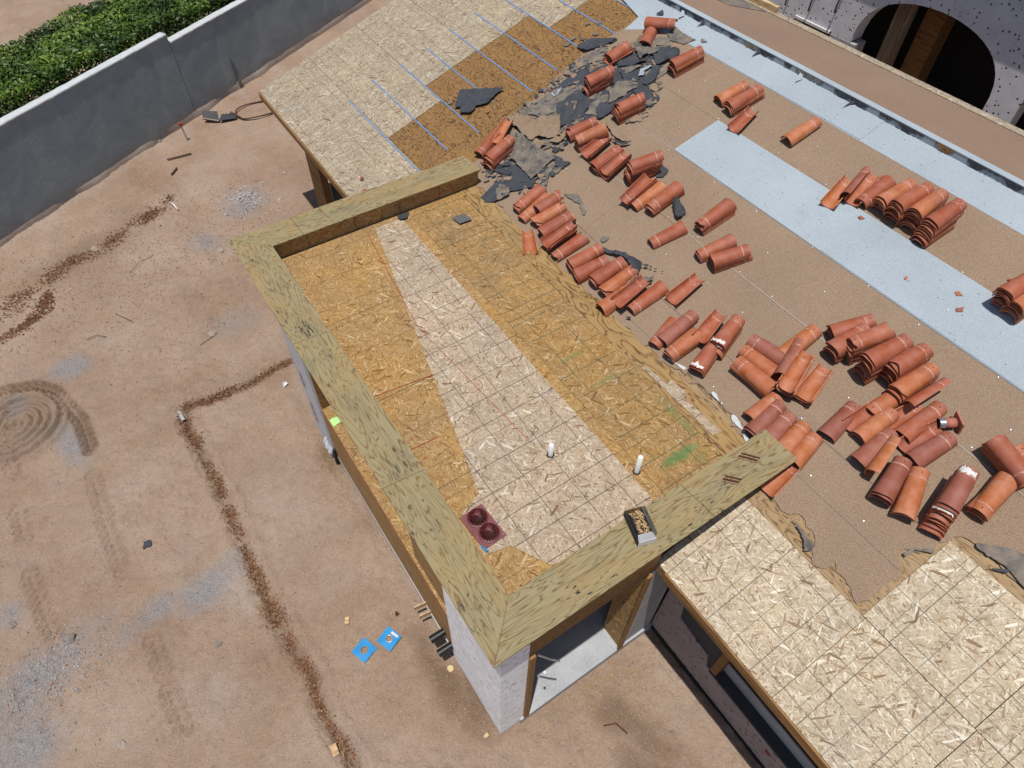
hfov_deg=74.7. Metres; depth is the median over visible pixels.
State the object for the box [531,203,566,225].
roof tile
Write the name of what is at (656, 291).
roof tile
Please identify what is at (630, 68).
felt scrap
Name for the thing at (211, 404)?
soil clods
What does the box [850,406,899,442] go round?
roof tile
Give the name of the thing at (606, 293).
roof tile
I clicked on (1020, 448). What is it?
roof tile
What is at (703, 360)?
roof tile
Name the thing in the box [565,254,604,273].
roof tile
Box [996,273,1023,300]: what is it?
roof tile
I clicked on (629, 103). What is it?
roof tile
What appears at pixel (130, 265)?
soil clods
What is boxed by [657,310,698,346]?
roof tile
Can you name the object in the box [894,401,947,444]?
roof tile
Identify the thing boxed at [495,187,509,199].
felt scrap
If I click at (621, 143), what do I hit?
felt scrap
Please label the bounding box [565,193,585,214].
felt scrap
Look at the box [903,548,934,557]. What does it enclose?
felt scrap
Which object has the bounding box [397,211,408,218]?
felt scrap
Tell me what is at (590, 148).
roof tile
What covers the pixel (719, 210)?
roof tile
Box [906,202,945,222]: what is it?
roof tile
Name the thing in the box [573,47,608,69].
felt scrap
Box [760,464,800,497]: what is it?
roof tile
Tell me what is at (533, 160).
felt scrap
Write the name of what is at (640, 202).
roof tile
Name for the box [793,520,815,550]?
felt scrap
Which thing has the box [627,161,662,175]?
roof tile
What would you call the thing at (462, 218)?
felt scrap
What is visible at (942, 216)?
roof tile
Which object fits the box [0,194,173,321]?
leaf litter
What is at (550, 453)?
vent pipe
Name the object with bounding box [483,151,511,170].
roof tile
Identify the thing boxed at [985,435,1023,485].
roof tile
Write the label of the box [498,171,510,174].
felt scrap
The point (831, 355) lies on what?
roof tile
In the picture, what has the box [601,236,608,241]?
felt scrap
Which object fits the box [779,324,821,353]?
roof tile
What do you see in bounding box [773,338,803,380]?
roof tile
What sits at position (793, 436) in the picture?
roof tile
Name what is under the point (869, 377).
roof tile
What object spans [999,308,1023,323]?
roof tile
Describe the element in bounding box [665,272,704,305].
roof tile
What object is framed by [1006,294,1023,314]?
roof tile
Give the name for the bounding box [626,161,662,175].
roof tile
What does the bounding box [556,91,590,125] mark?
felt scrap
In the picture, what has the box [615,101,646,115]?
roof tile
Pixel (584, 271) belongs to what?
roof tile
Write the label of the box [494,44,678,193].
felt crumbs
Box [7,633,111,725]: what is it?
pebbles
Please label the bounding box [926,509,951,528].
roof tile
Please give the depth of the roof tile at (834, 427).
7.55 m
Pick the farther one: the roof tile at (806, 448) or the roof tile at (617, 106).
the roof tile at (617, 106)
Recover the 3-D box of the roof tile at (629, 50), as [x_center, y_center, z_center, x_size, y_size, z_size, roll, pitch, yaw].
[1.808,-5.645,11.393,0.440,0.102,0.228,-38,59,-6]
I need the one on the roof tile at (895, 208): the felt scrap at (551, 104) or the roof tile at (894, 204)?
the roof tile at (894, 204)
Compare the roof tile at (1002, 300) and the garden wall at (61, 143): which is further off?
the garden wall at (61, 143)
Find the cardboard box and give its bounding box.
[623,506,656,546]
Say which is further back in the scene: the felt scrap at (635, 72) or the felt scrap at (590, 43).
the felt scrap at (590, 43)
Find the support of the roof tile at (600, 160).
on the roof tile
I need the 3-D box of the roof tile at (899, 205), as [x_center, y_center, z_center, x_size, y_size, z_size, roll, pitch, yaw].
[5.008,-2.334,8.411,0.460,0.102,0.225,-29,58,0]
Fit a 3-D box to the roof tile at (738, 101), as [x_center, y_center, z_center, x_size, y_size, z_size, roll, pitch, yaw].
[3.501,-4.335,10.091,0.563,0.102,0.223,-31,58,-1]
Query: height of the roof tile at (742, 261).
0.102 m
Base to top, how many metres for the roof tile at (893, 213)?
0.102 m
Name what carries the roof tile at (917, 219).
on the roof tile at (913, 218)
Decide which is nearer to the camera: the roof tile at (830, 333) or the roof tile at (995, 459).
the roof tile at (995, 459)
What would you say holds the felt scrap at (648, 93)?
on the house
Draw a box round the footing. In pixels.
[0,0,371,246]
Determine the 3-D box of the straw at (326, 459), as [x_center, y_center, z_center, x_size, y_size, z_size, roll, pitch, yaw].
[-3.174,1.257,11.529,0.620,0.096,1.840,-37,60,-26]
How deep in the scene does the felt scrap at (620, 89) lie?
11.02 m
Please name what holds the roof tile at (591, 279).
on the roof tile
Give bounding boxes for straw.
[304,421,342,489]
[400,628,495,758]
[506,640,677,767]
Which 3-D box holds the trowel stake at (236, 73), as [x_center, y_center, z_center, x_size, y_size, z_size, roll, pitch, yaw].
[-7.845,-8.847,19.070,0.130,1.101,0.069,-27,57,-21]
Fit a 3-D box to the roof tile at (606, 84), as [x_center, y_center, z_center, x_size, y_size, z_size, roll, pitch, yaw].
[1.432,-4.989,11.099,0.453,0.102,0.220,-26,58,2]
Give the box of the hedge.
[0,0,235,117]
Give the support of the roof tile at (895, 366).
on the roof tile at (889, 366)
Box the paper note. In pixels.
[330,417,339,425]
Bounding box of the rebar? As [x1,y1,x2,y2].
[167,153,190,159]
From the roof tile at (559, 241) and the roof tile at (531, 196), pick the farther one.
the roof tile at (531, 196)
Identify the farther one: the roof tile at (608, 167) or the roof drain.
the roof tile at (608, 167)
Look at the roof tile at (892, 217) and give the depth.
8.58 m
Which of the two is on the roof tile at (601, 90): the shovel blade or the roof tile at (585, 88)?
the roof tile at (585, 88)
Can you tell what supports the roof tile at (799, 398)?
on the roof tile at (811, 403)
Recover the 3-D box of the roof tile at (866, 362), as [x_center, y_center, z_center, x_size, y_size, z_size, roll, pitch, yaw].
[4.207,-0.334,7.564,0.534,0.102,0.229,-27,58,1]
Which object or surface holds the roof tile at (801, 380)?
on the roof tile at (783, 392)
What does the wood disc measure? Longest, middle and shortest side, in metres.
0.096 x 0.095 x 0.020 m
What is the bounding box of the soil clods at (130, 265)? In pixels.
[0,157,288,518]
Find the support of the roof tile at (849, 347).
on the roof tile
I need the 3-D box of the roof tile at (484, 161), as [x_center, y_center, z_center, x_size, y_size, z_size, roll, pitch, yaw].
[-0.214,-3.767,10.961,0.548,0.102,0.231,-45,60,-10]
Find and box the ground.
[0,0,818,767]
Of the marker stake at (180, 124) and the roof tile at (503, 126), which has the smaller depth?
the roof tile at (503, 126)
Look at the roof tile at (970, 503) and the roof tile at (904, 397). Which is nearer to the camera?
the roof tile at (970, 503)
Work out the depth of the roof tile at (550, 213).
10.05 m
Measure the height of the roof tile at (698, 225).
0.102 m
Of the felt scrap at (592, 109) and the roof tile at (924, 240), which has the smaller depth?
the roof tile at (924, 240)
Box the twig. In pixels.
[604,723,627,733]
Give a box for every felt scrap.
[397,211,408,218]
[453,214,471,223]
[455,87,502,111]
[480,177,534,202]
[495,155,562,182]
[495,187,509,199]
[498,161,509,167]
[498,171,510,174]
[507,114,560,139]
[508,84,577,149]
[510,133,553,177]
[525,105,553,116]
[533,138,547,147]
[539,163,555,184]
[544,80,578,100]
[549,126,566,141]
[555,157,570,167]
[556,54,662,128]
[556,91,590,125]
[558,68,589,88]
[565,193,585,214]
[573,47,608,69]
[577,37,615,49]
[585,94,607,114]
[596,101,614,117]
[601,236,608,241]
[603,247,662,274]
[606,118,627,140]
[608,80,636,102]
[611,135,630,144]
[617,53,651,65]
[620,66,643,82]
[621,65,640,72]
[632,85,659,105]
[634,34,657,57]
[639,65,651,75]
[643,65,660,84]
[643,276,653,280]
[652,36,671,45]
[652,46,679,63]
[655,63,668,78]
[656,166,668,176]
[668,26,695,43]
[673,196,685,216]
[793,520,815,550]
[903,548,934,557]
[976,543,1023,586]
[988,568,1008,572]
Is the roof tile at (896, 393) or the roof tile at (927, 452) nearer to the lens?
the roof tile at (927, 452)
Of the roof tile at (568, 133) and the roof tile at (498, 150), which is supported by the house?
the roof tile at (568, 133)
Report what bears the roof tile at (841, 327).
on the roof tile
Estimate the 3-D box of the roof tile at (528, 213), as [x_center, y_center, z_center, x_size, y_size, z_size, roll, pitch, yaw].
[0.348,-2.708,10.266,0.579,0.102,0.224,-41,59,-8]
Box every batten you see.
[414,602,425,609]
[419,610,431,618]
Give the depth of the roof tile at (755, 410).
7.83 m
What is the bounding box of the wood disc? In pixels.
[447,665,453,671]
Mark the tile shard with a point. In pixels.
(960, 309)
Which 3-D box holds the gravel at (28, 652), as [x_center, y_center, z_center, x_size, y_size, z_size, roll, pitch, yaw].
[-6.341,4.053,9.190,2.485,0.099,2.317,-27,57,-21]
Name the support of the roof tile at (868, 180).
on the house
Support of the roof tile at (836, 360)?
on the house
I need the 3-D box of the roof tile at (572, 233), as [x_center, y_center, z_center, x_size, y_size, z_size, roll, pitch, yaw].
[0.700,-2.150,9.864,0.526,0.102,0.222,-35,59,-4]
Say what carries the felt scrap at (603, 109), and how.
on the felt scrap at (618, 76)
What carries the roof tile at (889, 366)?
on the roof tile at (912, 370)
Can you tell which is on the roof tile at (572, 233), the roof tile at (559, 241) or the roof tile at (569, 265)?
the roof tile at (559, 241)
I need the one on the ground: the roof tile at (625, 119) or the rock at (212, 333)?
the rock at (212, 333)
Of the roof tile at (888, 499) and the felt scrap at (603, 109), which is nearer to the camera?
the roof tile at (888, 499)
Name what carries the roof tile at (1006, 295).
on the roof tile
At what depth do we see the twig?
8.92 m
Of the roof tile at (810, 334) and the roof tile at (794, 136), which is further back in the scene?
the roof tile at (794, 136)
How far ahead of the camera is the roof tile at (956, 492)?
6.65 m
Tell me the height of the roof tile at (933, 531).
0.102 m
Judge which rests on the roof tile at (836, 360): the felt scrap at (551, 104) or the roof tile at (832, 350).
the roof tile at (832, 350)
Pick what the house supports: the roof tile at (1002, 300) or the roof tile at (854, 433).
the roof tile at (854, 433)
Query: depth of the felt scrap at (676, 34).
11.27 m
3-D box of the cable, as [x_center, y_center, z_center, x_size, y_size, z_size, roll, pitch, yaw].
[-7.141,-7.614,18.565,1.539,0.140,0.875,-27,57,-21]
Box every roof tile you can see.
[474,129,500,156]
[483,143,514,164]
[483,147,513,168]
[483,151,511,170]
[484,134,515,161]
[484,145,513,166]
[490,117,513,143]
[513,184,546,211]
[513,185,542,213]
[518,192,548,223]
[521,227,537,255]
[530,201,566,224]
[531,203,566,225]
[533,189,564,211]
[537,211,573,235]
[540,219,576,248]
[541,227,576,249]
[542,230,577,250]
[550,232,589,261]
[565,129,573,140]
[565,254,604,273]
[566,117,597,137]
[566,243,603,268]
[572,255,609,281]
[572,271,590,283]
[574,133,607,146]
[575,122,607,144]
[575,134,608,147]
[579,137,610,158]
[582,83,612,96]
[584,65,615,85]
[584,74,613,87]
[584,77,614,90]
[584,78,613,91]
[584,80,612,94]
[584,139,611,159]
[589,84,612,96]
[589,145,620,171]
[589,164,599,174]
[589,256,627,284]
[589,260,627,287]
[595,305,617,316]
[596,283,627,313]
[598,157,630,179]
[598,265,638,291]
[598,267,635,296]
[599,148,631,175]
[599,155,631,177]
[603,50,633,64]
[604,41,630,61]
[607,46,632,60]
[610,275,649,308]
[612,105,644,120]
[612,107,644,122]
[613,104,644,118]
[613,109,644,124]
[614,92,645,114]
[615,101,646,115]
[620,172,655,204]
[623,174,655,185]
[623,179,656,205]
[624,167,660,180]
[624,169,658,182]
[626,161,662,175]
[626,280,668,315]
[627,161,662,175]
[628,150,663,171]
[630,165,662,178]
[630,181,666,211]
[631,169,659,184]
[638,26,657,45]
[640,28,658,46]
[644,16,677,27]
[645,192,683,214]
[646,181,684,211]
[647,192,684,214]
[647,221,687,248]
[648,316,677,349]
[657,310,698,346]
[663,343,699,362]
[664,327,702,360]
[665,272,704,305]
[667,57,703,75]
[668,60,703,77]
[669,45,703,69]
[669,57,703,72]
[670,53,704,70]
[688,355,718,376]
[689,336,717,374]
[692,309,726,343]
[694,198,736,230]
[694,211,734,233]
[694,213,734,235]
[694,252,707,262]
[695,233,736,260]
[696,199,736,230]
[708,253,752,272]
[708,256,749,271]
[709,244,750,268]
[709,256,748,269]
[710,314,744,350]
[710,329,740,351]
[713,327,742,353]
[714,80,749,104]
[716,329,742,358]
[722,96,762,115]
[724,84,763,110]
[724,92,763,113]
[725,94,764,116]
[727,106,758,133]
[730,356,775,395]
[732,356,775,396]
[738,345,777,376]
[742,427,755,435]
[743,392,781,418]
[743,399,786,434]
[746,334,784,364]
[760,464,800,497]
[766,410,796,440]
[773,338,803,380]
[775,361,813,397]
[776,356,815,393]
[776,372,806,396]
[778,348,814,393]
[778,420,811,451]
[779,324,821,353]
[781,116,821,145]
[791,431,822,468]
[795,371,833,405]
[795,372,832,403]
[796,362,833,401]
[801,436,823,469]
[817,401,860,443]
[820,174,851,208]
[822,349,845,363]
[823,344,845,361]
[824,345,839,359]
[825,323,869,356]
[825,330,833,338]
[826,313,876,337]
[839,166,870,202]
[842,398,887,434]
[844,170,882,206]
[846,321,895,351]
[846,344,862,357]
[847,326,889,354]
[848,339,882,352]
[848,427,898,468]
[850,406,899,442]
[850,414,897,443]
[852,370,878,385]
[853,367,879,384]
[854,175,896,207]
[855,362,868,377]
[856,356,884,373]
[858,361,883,376]
[860,347,910,371]
[861,333,913,368]
[864,436,901,476]
[866,391,898,414]
[867,371,881,379]
[868,462,890,507]
[870,468,910,505]
[871,204,886,217]
[871,456,911,502]
[872,197,886,210]
[875,178,916,206]
[879,372,891,383]
[882,369,894,382]
[884,209,904,222]
[884,214,896,226]
[884,367,895,380]
[885,359,929,380]
[885,363,901,380]
[885,377,937,404]
[887,203,905,215]
[887,205,909,218]
[888,200,905,214]
[888,343,932,376]
[888,351,933,377]
[888,362,939,397]
[888,375,938,400]
[889,402,922,430]
[890,182,933,211]
[890,483,908,517]
[891,466,929,521]
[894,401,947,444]
[898,419,942,452]
[900,218,917,229]
[900,223,914,231]
[902,377,951,406]
[903,431,957,467]
[903,446,955,467]
[904,204,944,225]
[904,213,919,224]
[906,199,947,219]
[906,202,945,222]
[907,188,948,218]
[911,223,954,247]
[911,226,954,248]
[913,221,955,241]
[913,221,956,242]
[916,219,957,239]
[917,216,960,237]
[917,490,942,540]
[920,211,963,235]
[920,218,940,231]
[921,516,945,537]
[923,198,966,229]
[923,518,946,532]
[924,515,947,531]
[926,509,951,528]
[927,475,973,526]
[930,470,956,520]
[930,509,953,522]
[934,469,957,518]
[936,465,979,514]
[966,475,994,522]
[966,488,1001,521]
[969,471,1017,518]
[969,474,1015,518]
[980,446,1003,470]
[981,435,1018,484]
[981,450,1018,490]
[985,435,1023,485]
[990,301,1006,313]
[992,290,1011,305]
[992,297,1005,305]
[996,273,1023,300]
[996,288,1012,303]
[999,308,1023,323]
[1000,306,1023,321]
[1002,304,1022,319]
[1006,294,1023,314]
[1007,303,1021,311]
[1015,443,1023,457]
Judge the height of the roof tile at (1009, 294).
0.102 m
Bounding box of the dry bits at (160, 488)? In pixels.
[0,178,696,767]
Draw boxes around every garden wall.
[0,32,194,239]
[167,0,362,110]
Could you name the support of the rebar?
on the ground
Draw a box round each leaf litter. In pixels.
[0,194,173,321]
[0,289,55,343]
[178,358,293,410]
[178,415,357,767]
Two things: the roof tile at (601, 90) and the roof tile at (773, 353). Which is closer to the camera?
the roof tile at (773, 353)
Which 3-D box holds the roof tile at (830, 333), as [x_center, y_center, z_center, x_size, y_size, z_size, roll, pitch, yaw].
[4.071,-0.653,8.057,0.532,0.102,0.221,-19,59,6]
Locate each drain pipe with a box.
[429,628,445,643]
[436,641,453,656]
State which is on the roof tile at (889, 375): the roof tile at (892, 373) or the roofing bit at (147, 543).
the roof tile at (892, 373)
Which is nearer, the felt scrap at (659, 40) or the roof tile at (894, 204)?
the roof tile at (894, 204)
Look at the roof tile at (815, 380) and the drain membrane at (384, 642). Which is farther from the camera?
the drain membrane at (384, 642)
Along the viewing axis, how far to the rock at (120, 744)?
8.71 m
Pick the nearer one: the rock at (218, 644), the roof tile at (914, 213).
the roof tile at (914, 213)
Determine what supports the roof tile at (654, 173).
on the roof tile at (625, 176)
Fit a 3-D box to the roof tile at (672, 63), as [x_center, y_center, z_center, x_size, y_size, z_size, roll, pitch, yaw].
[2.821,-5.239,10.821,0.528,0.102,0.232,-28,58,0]
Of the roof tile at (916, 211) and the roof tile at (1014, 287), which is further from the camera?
the roof tile at (916, 211)
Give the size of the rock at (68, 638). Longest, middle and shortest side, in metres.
0.177 x 0.173 x 0.103 m
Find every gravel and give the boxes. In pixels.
[0,170,687,766]
[0,580,142,749]
[213,182,279,218]
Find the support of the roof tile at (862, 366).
on the roof tile at (869, 377)
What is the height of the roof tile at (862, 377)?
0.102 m
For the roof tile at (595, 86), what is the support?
on the roof tile at (598, 86)
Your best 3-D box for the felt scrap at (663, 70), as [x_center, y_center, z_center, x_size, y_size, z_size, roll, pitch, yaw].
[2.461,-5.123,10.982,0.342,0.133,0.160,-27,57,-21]
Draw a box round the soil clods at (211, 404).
[175,358,292,412]
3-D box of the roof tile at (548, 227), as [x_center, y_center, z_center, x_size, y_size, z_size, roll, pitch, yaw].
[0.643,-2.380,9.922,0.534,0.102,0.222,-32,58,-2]
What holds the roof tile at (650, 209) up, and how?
on the roof tile at (670, 203)
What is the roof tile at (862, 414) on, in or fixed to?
on the house
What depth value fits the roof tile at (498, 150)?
10.84 m
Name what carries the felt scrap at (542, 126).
on the felt scrap at (551, 104)
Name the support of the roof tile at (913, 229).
on the house
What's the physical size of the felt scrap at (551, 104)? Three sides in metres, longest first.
1.452 x 1.090 x 0.488 m
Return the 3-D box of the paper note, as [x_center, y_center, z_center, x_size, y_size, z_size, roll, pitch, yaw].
[-2.670,0.550,10.118,0.141,0.032,0.154,-32,58,-24]
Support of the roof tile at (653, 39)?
on the house
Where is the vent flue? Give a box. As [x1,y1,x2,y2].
[936,411,964,433]
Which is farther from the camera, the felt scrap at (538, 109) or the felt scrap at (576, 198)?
the felt scrap at (538, 109)
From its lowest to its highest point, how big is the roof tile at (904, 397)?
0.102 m
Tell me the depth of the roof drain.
7.05 m
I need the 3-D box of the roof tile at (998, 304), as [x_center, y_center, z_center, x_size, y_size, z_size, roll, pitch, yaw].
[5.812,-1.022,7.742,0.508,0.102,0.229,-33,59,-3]
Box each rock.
[7,621,16,628]
[62,633,75,644]
[91,246,98,251]
[115,740,126,749]
[207,330,215,336]
[215,641,221,647]
[217,248,224,252]
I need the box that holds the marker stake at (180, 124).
[178,122,187,140]
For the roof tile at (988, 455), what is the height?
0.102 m
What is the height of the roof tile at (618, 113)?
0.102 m
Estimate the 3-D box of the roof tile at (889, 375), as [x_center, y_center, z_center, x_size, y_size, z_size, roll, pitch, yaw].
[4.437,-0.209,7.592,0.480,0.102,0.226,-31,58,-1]
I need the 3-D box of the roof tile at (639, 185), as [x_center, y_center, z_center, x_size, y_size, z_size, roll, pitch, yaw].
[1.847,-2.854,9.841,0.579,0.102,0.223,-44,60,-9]
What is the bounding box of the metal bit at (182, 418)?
[177,411,184,420]
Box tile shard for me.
[956,307,963,311]
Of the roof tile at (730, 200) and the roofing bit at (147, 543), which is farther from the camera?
the roofing bit at (147, 543)
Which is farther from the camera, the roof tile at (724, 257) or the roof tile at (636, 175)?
the roof tile at (636, 175)
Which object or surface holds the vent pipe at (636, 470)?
on the house
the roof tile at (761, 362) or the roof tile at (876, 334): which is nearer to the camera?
the roof tile at (876, 334)
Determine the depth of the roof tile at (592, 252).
9.47 m
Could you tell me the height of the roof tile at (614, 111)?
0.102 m
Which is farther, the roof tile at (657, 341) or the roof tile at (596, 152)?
the roof tile at (596, 152)
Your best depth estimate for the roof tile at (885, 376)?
7.60 m
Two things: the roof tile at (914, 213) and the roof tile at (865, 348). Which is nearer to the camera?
the roof tile at (865, 348)
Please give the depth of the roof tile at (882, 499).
7.03 m
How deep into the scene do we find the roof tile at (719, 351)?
8.30 m
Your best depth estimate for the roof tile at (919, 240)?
8.35 m
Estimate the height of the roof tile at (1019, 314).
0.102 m
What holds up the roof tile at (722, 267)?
on the roof tile at (742, 261)
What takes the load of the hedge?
on the ground
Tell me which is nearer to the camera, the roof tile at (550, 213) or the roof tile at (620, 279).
the roof tile at (620, 279)
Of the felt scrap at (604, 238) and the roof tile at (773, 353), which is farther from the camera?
the felt scrap at (604, 238)
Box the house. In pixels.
[228,0,1023,767]
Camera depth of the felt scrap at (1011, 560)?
6.59 m
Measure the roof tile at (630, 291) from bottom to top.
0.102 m
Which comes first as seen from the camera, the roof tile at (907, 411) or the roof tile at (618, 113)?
the roof tile at (907, 411)
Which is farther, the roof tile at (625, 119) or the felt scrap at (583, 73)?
the felt scrap at (583, 73)
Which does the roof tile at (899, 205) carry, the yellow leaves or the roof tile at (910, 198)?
the roof tile at (910, 198)
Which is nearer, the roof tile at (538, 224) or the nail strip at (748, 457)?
the nail strip at (748, 457)
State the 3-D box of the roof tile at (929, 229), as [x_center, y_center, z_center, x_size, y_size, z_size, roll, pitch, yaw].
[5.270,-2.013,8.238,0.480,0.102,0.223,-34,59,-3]
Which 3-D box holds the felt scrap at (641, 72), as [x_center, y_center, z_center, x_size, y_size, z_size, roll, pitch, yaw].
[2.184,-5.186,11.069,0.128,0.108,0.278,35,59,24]
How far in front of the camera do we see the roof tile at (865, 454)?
7.28 m
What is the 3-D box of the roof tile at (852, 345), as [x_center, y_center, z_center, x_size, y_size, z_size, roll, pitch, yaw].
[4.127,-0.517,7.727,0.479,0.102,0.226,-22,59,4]
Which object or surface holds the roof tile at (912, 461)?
on the house
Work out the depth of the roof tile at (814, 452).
7.53 m
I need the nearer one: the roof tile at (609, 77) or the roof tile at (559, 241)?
the roof tile at (559, 241)
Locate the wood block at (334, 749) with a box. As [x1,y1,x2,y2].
[329,743,339,756]
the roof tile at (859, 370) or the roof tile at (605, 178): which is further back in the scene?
the roof tile at (605, 178)
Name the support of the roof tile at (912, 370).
on the roof tile at (892, 373)
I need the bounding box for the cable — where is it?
[229,100,271,119]
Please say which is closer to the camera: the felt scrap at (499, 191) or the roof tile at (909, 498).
the roof tile at (909, 498)
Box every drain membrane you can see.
[352,637,376,662]
[377,626,401,650]
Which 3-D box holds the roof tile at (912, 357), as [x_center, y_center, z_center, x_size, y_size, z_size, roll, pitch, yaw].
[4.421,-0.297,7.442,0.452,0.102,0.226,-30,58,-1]
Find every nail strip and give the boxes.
[721,475,741,484]
[737,452,759,462]
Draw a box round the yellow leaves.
[182,421,355,765]
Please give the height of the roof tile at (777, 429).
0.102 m
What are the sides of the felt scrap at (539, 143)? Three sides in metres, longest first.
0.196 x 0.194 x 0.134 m
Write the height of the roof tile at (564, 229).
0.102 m
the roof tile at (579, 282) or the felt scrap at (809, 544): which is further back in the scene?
the roof tile at (579, 282)
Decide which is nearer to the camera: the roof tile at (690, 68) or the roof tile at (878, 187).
the roof tile at (878, 187)
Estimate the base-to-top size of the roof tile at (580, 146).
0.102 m
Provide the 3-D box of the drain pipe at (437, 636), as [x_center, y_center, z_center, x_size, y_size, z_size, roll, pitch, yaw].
[-0.982,3.443,9.248,0.320,0.120,0.120,-27,57,-21]
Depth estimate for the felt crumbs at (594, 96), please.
11.14 m
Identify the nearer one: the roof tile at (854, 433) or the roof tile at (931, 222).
the roof tile at (854, 433)
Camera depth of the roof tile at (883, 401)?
7.50 m
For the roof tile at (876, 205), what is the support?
on the house
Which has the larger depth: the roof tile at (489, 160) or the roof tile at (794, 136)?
the roof tile at (489, 160)
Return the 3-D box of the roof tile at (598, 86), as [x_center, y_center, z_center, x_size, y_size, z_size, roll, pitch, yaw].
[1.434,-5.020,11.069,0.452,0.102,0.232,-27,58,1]
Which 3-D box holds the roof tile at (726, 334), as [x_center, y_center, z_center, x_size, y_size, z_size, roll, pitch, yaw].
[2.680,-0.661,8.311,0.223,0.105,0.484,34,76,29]
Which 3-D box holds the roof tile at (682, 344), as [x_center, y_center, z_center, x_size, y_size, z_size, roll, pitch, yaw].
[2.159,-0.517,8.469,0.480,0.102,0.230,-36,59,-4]
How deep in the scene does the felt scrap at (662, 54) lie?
11.13 m
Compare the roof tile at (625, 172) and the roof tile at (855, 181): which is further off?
the roof tile at (625, 172)
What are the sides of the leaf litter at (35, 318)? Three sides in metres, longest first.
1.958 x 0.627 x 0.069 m
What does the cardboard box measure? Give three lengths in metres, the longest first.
0.370 x 0.202 x 0.155 m
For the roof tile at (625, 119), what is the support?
on the house
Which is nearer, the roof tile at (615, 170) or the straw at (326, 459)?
the roof tile at (615, 170)
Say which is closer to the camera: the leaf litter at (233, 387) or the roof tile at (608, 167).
the roof tile at (608, 167)
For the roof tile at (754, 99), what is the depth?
10.09 m
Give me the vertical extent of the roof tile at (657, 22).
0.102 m
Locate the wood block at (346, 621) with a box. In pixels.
[344,617,349,624]
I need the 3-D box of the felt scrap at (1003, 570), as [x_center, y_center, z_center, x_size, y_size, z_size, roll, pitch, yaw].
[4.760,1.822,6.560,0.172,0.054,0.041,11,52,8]
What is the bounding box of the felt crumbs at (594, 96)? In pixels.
[477,41,672,195]
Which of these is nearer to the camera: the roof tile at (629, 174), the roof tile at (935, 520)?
the roof tile at (935, 520)
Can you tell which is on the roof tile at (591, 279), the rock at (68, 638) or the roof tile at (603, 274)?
the roof tile at (603, 274)
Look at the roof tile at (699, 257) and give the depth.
9.07 m
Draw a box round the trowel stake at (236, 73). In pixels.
[229,57,240,88]
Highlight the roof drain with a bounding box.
[459,504,505,549]
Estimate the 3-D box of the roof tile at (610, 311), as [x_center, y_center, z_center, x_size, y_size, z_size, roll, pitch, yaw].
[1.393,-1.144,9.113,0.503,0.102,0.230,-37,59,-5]
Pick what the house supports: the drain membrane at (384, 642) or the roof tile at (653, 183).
the roof tile at (653, 183)
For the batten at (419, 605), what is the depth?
9.64 m
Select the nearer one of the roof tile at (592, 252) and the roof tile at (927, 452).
the roof tile at (927, 452)
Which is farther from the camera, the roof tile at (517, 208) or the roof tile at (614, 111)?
the roof tile at (614, 111)
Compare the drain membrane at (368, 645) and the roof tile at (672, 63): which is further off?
the roof tile at (672, 63)
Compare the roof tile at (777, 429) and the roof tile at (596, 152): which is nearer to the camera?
the roof tile at (777, 429)
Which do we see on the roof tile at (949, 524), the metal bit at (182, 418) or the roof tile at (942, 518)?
the roof tile at (942, 518)
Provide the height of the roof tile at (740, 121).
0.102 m
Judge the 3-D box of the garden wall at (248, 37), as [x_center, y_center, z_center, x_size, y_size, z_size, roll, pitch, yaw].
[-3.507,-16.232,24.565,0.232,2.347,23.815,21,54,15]
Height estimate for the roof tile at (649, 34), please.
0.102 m
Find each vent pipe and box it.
[546,443,554,457]
[633,455,643,474]
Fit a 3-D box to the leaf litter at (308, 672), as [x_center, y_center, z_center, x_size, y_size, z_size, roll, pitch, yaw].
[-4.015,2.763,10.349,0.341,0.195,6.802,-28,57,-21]
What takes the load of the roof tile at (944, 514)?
on the roof tile at (942, 518)
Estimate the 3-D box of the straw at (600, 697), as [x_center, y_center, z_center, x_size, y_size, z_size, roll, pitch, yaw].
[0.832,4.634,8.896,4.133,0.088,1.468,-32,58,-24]
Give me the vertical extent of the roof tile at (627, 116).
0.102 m
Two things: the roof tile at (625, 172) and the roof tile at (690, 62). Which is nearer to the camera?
the roof tile at (625, 172)
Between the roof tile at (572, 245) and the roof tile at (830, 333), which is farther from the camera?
the roof tile at (572, 245)
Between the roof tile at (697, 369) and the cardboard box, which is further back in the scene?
the roof tile at (697, 369)
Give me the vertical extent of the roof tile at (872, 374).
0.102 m
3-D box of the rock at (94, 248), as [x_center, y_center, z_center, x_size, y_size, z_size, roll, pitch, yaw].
[-9.240,-2.993,14.850,0.181,0.094,0.176,-27,57,-21]
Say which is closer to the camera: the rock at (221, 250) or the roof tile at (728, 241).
the roof tile at (728, 241)
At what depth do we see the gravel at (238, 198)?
16.16 m
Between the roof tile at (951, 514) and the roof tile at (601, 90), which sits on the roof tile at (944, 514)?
the roof tile at (951, 514)
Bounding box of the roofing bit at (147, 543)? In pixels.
[143,540,151,548]
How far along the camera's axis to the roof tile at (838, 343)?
7.80 m
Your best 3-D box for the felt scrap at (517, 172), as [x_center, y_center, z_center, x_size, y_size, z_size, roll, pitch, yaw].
[0.281,-3.508,10.766,0.863,0.292,0.778,-27,57,-21]
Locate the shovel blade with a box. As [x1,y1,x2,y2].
[201,110,236,121]
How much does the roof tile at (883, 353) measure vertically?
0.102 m

